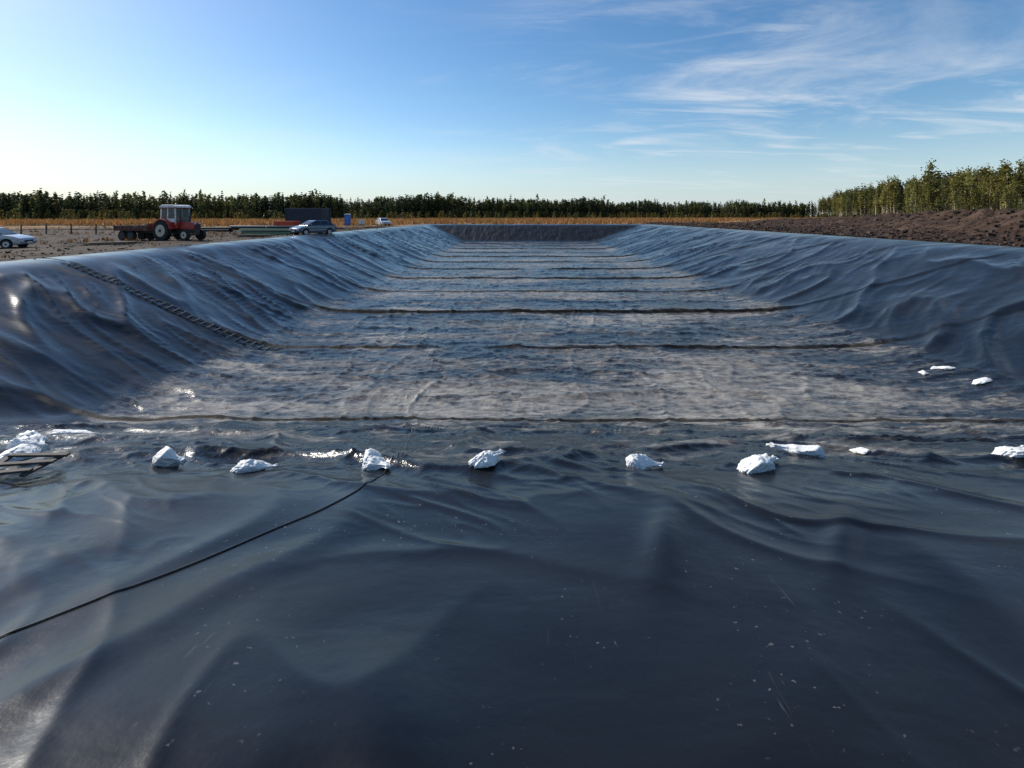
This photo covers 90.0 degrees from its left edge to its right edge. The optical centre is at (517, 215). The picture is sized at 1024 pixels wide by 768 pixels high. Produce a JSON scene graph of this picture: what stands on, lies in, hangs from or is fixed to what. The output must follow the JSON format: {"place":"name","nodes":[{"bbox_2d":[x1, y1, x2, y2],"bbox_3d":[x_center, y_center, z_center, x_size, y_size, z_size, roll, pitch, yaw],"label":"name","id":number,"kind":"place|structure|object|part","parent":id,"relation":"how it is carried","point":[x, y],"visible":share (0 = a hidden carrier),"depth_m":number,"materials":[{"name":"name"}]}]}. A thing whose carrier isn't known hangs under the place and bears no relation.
{"place":"outdoors","nodes":[
{"label":"outdoors","id":0,"kind":"place"},
{"bbox_2d":[0,208,1023,261],"bbox_3d":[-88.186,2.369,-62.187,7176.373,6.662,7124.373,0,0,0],"label":"ground","id":1,"kind":"structure","parent":0,"point":[1004,225],"depth_m":48.08,"materials":[{"name":"soil"}]},
{"bbox_2d":[0,227,36,248],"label":"parked car","id":2,"kind":"object","parent":1,"relation":"on","point":[9,239],"visible":0.98,"depth_m":34.44,"materials":[{"name":"silver metal"}]},
{"bbox_2d":[11,223,145,233],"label":"wooden rail fence","id":3,"kind":"object","parent":1,"relation":"on","point":[70,225],"visible":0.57,"depth_m":51.37,"materials":[{"name":"brown wood"}]},
{"bbox_2d":[77,241,145,245],"bbox_3d":[-27.104,1.829,34.186,3.633,0.190,0.926,0,0,-34],"label":"timber pile","id":4,"kind":"object","parent":1,"relation":"on","point":[111,243],"visible":0.86,"depth_m":33.90,"materials":[{"name":"brown wood"}]},
{"bbox_2d":[113,223,154,240],"bbox_3d":[-29.281,1.242,40.178,3.762,1.350,2.010,0,0,14],"label":"flatbed trailer","id":5,"kind":"object","parent":1,"relation":"on","point":[142,231],"visible":0.78,"depth_m":39.51,"materials":[{"name":"red metal"}]},
{"bbox_2d":[152,205,205,240],"bbox_3d":[-25.890,0.521,39.197,3.520,2.727,2.014,0,0,16],"label":"tractor","id":6,"kind":"object","parent":1,"relation":"on","point":[176,222],"visible":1,"depth_m":38.64,"materials":[{"name":"red paint"}]},
{"bbox_2d":[0,224,396,257],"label":"yard weeds","id":7,"kind":"object","parent":1,"relation":"on","point":[107,239],"visible":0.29,"depth_m":47.47,"materials":[{"name":"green plant"}]},
{"bbox_2d":[0,226,397,258],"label":"yard soil clods","id":8,"kind":"object","parent":1,"relation":"on","point":[59,249],"visible":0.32,"depth_m":32.73,"materials":[{"name":"brown soil"}]},
{"bbox_2d":[201,227,232,231],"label":"pipe stack","id":9,"kind":"object","parent":1,"relation":"on","point":[219,229],"visible":0.51,"depth_m":60.28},
{"bbox_2d":[229,225,277,229],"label":"liner roll","id":10,"kind":"object","parent":1,"relation":"on","point":[235,227],"visible":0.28,"depth_m":65.81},
{"bbox_2d":[236,234,277,236],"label":"timber pile","id":11,"kind":"object","parent":1,"relation":"on","point":[255,235],"visible":1,"depth_m":44.13,"materials":[{"name":"wood"}]},
{"bbox_2d":[236,229,288,231],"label":"pipe stack","id":12,"kind":"object","parent":1,"relation":"on","point":[240,230],"visible":0.45,"depth_m":58.24,"materials":[{"name":"green plastic"}]},
{"bbox_2d":[241,231,292,234],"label":"pipe stack","id":13,"kind":"object","parent":1,"relation":"on","point":[268,232],"visible":0.66,"depth_m":50.62,"materials":[{"name":"green plastic"}]},
{"bbox_2d":[266,226,293,228],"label":"liner roll","id":14,"kind":"object","parent":1,"relation":"on","point":[277,227],"visible":0.22,"depth_m":61.55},
{"bbox_2d":[273,221,300,225],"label":"waste skip","id":15,"kind":"object","parent":1,"relation":"on","point":[287,223],"visible":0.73,"depth_m":65.72,"materials":[{"name":"orange paint"}]},
{"bbox_2d":[285,208,330,224],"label":"shipping container","id":16,"kind":"object","parent":1,"relation":"on","point":[302,215],"visible":0.57,"depth_m":71.90,"materials":[{"name":"metal"}]},
{"bbox_2d":[289,220,336,234],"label":"parked car","id":17,"kind":"object","parent":1,"relation":"on","point":[314,226],"visible":0.94,"depth_m":50.89,"materials":[{"name":"blue paint"}]},
{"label":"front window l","id":18,"kind":"part","parent":17,"relation":"part of","materials":[{"name":"black glass"}]},
{"bbox_2d":[344,214,350,225],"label":"portable toilet","id":19,"kind":"object","parent":1,"relation":"on","point":[347,219],"visible":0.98,"depth_m":97.44,"materials":[{"name":"blue plastic"}]},
{"bbox_2d":[345,215,348,224],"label":"door","id":20,"kind":"structure","parent":19,"relation":"in","point":[346,216],"depth_m":97.42,"materials":[{"name":"blue plastic"}]},
{"bbox_2d":[358,219,364,225],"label":"water tank","id":21,"kind":"object","parent":1,"relation":"on","point":[361,222],"visible":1,"depth_m":96.51,"materials":[{"name":"white paint"}]},
{"bbox_2d":[363,226,383,227],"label":"timber pile","id":22,"kind":"object","parent":1,"relation":"on","point":[372,226],"visible":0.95,"depth_m":79.81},
{"bbox_2d":[376,218,390,225],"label":"parked car","id":23,"kind":"object","parent":1,"relation":"on","point":[382,221],"visible":1,"depth_m":93.94,"materials":[{"name":"paint"}]},
{"bbox_2d":[0,188,816,219],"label":"distant forest","id":24,"kind":"object","parent":1,"relation":"on","point":[53,204],"visible":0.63,"depth_m":273.35,"materials":[{"name":"green plant"}]},
{"bbox_2d":[0,217,821,225],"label":"dry grass","id":25,"kind":"structure","parent":1,"relation":"on","point":[255,221],"depth_m":129.64,"materials":[{"name":"brown plant"}]},
{"bbox_2d":[0,208,994,220],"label":"sapling shrubs","id":26,"kind":"object","parent":1,"relation":"on","point":[67,214],"visible":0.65,"depth_m":255.59,"materials":[{"name":"orange plant"}]},
{"bbox_2d":[0,224,1023,767],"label":"geomembrane liner","id":27,"kind":"object","parent":1,"relation":"on","point":[560,584],"visible":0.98,"depth_m":3.68,"materials":[{"name":"black plastic"}]},
{"bbox_2d":[0,443,41,461],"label":"sandbag","id":28,"kind":"object","parent":27,"relation":"on","point":[25,448],"visible":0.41,"depth_m":4.74,"materials":[{"name":"white plastic"}]},
{"bbox_2d":[6,438,49,450],"bbox_3d":[-4.803,2.251,5.027,0.323,0.167,0.419,-2,-19,-19],"label":"sandbag","id":29,"kind":"object","parent":27,"relation":"on","point":[14,442],"visible":0.41,"depth_m":4.93,"materials":[{"name":"white plastic"}]},
{"bbox_2d":[16,430,48,443],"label":"sandbag","id":30,"kind":"object","parent":27,"relation":"on","point":[32,435],"visible":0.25,"depth_m":5.97,"materials":[{"name":"white plastic"}]},
{"bbox_2d":[0,452,70,476],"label":"wooden pallet boards","id":31,"kind":"object","parent":27,"relation":"on","point":[24,472],"visible":1,"depth_m":4.31,"materials":[{"name":"grey wood"}]},
{"bbox_2d":[50,429,93,434],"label":"sandbag","id":32,"kind":"object","parent":27,"relation":"on","point":[62,431],"visible":0.59,"depth_m":7.57,"materials":[{"name":"white plastic"}]},
{"bbox_2d":[35,258,282,350],"bbox_3d":[-16.569,3.397,20.448,15.330,3.408,0.545,0,0,7],"label":"rope ladder","id":33,"kind":"object","parent":27,"relation":"on","point":[167,307],"visible":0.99,"depth_m":20.11,"materials":[{"name":"black fabric"}]},
{"bbox_2d":[152,446,187,466],"bbox_3d":[-3.241,2.233,4.754,0.426,0.188,0.220,1,-10,17],"label":"sandbag","id":34,"kind":"object","parent":27,"relation":"on","point":[166,456],"visible":0.96,"depth_m":4.69,"materials":[{"name":"white plastic"}]},
{"bbox_2d":[0,419,418,637],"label":"black rope","id":35,"kind":"object","parent":27,"relation":"on","point":[28,625],"visible":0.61,"depth_m":2.91,"materials":[{"name":"fabric"}]},
{"bbox_2d":[230,459,278,472],"bbox_3d":[-2.320,2.197,4.509,0.414,0.111,0.181,1,-13,-6],"label":"sandbag","id":36,"kind":"object","parent":27,"relation":"on","point":[248,465],"visible":0.96,"depth_m":4.47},
{"bbox_2d":[362,448,390,470],"bbox_3d":[-1.252,2.168,4.536,0.379,0.158,0.250,-8,4,35],"label":"sandbag","id":37,"kind":"object","parent":27,"relation":"on","point":[373,459],"visible":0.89,"depth_m":4.50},
{"bbox_2d":[468,449,505,468],"bbox_3d":[-0.269,2.114,4.505,0.400,0.123,0.272,7,-21,-45],"label":"sandbag","id":38,"kind":"object","parent":27,"relation":"on","point":[483,459],"visible":1,"depth_m":4.38,"materials":[{"name":"white plastic"}]},
{"bbox_2d":[625,454,664,469],"bbox_3d":[1.158,2.224,4.615,0.390,0.146,0.185,8,-15,-10],"label":"sandbag","id":39,"kind":"object","parent":27,"relation":"on","point":[639,461],"visible":0.84,"depth_m":4.57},
{"bbox_2d":[737,453,778,473],"bbox_3d":[2.155,2.185,4.548,0.484,0.144,0.248,1,-11,-29],"label":"sandbag","id":40,"kind":"object","parent":27,"relation":"on","point":[752,464],"visible":0.92,"depth_m":4.46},
{"bbox_2d":[766,442,825,457],"bbox_3d":[2.709,2.274,5.019,0.531,0.131,0.245,4,-13,14],"label":"sandbag","id":41,"kind":"object","parent":27,"relation":"on","point":[814,450],"visible":0.78,"depth_m":4.95,"materials":[{"name":"white plastic"}]},
{"bbox_2d":[849,447,870,453],"bbox_3d":[3.482,2.381,5.205,0.188,0.035,0.243,-2,-13,-2],"label":"plastic scrap","id":42,"kind":"object","parent":27,"relation":"on","point":[861,450],"visible":0.99,"depth_m":5.16,"materials":[{"name":"white plastic"}]},
{"bbox_2d":[918,370,928,374],"bbox_3d":[13.103,5.059,16.554,0.277,0.073,0.505,-9,-7,34],"label":"plastic scrap","id":43,"kind":"object","parent":27,"relation":"on","point":[923,372],"visible":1,"depth_m":16.48,"materials":[{"name":"white plastic"}]},
{"bbox_2d":[937,366,955,369],"bbox_3d":[13.915,4.959,16.747,0.332,0.088,0.585,-9,-5,-22],"label":"plastic scrap","id":44,"kind":"object","parent":27,"relation":"on","point":[945,367],"visible":1,"depth_m":16.62,"materials":[{"name":"white plastic"}]},
{"bbox_2d":[972,377,992,383],"bbox_3d":[13.891,4.955,15.393,0.754,0.102,0.504,-9,-7,-13],"label":"plastic scrap","id":45,"kind":"object","parent":27,"relation":"on","point":[983,380],"visible":1,"depth_m":15.28,"materials":[{"name":"white plastic"}]},
{"bbox_2d":[991,445,1023,457],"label":"sandbag","id":46,"kind":"object","parent":27,"relation":"on","point":[1016,452],"visible":0.76,"depth_m":4.72,"materials":[{"name":"white plastic"}]},
{"bbox_2d":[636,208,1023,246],"bbox_3d":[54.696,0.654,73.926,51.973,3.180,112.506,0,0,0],"label":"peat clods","id":47,"kind":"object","parent":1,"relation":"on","point":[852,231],"visible":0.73,"depth_m":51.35,"materials":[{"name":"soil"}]},
{"bbox_2d":[814,157,1023,215],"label":"birch and pine woodland","id":48,"kind":"object","parent":1,"relation":"on","point":[1000,188],"visible":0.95,"depth_m":178.91,"materials":[{"name":"green plant"}]},
{"bbox_2d":[0,0,1023,215],"label":"sky","id":49,"kind":"structure","parent":0,"point":[752,101],"materials":[{"name":"blue"}]}
]}

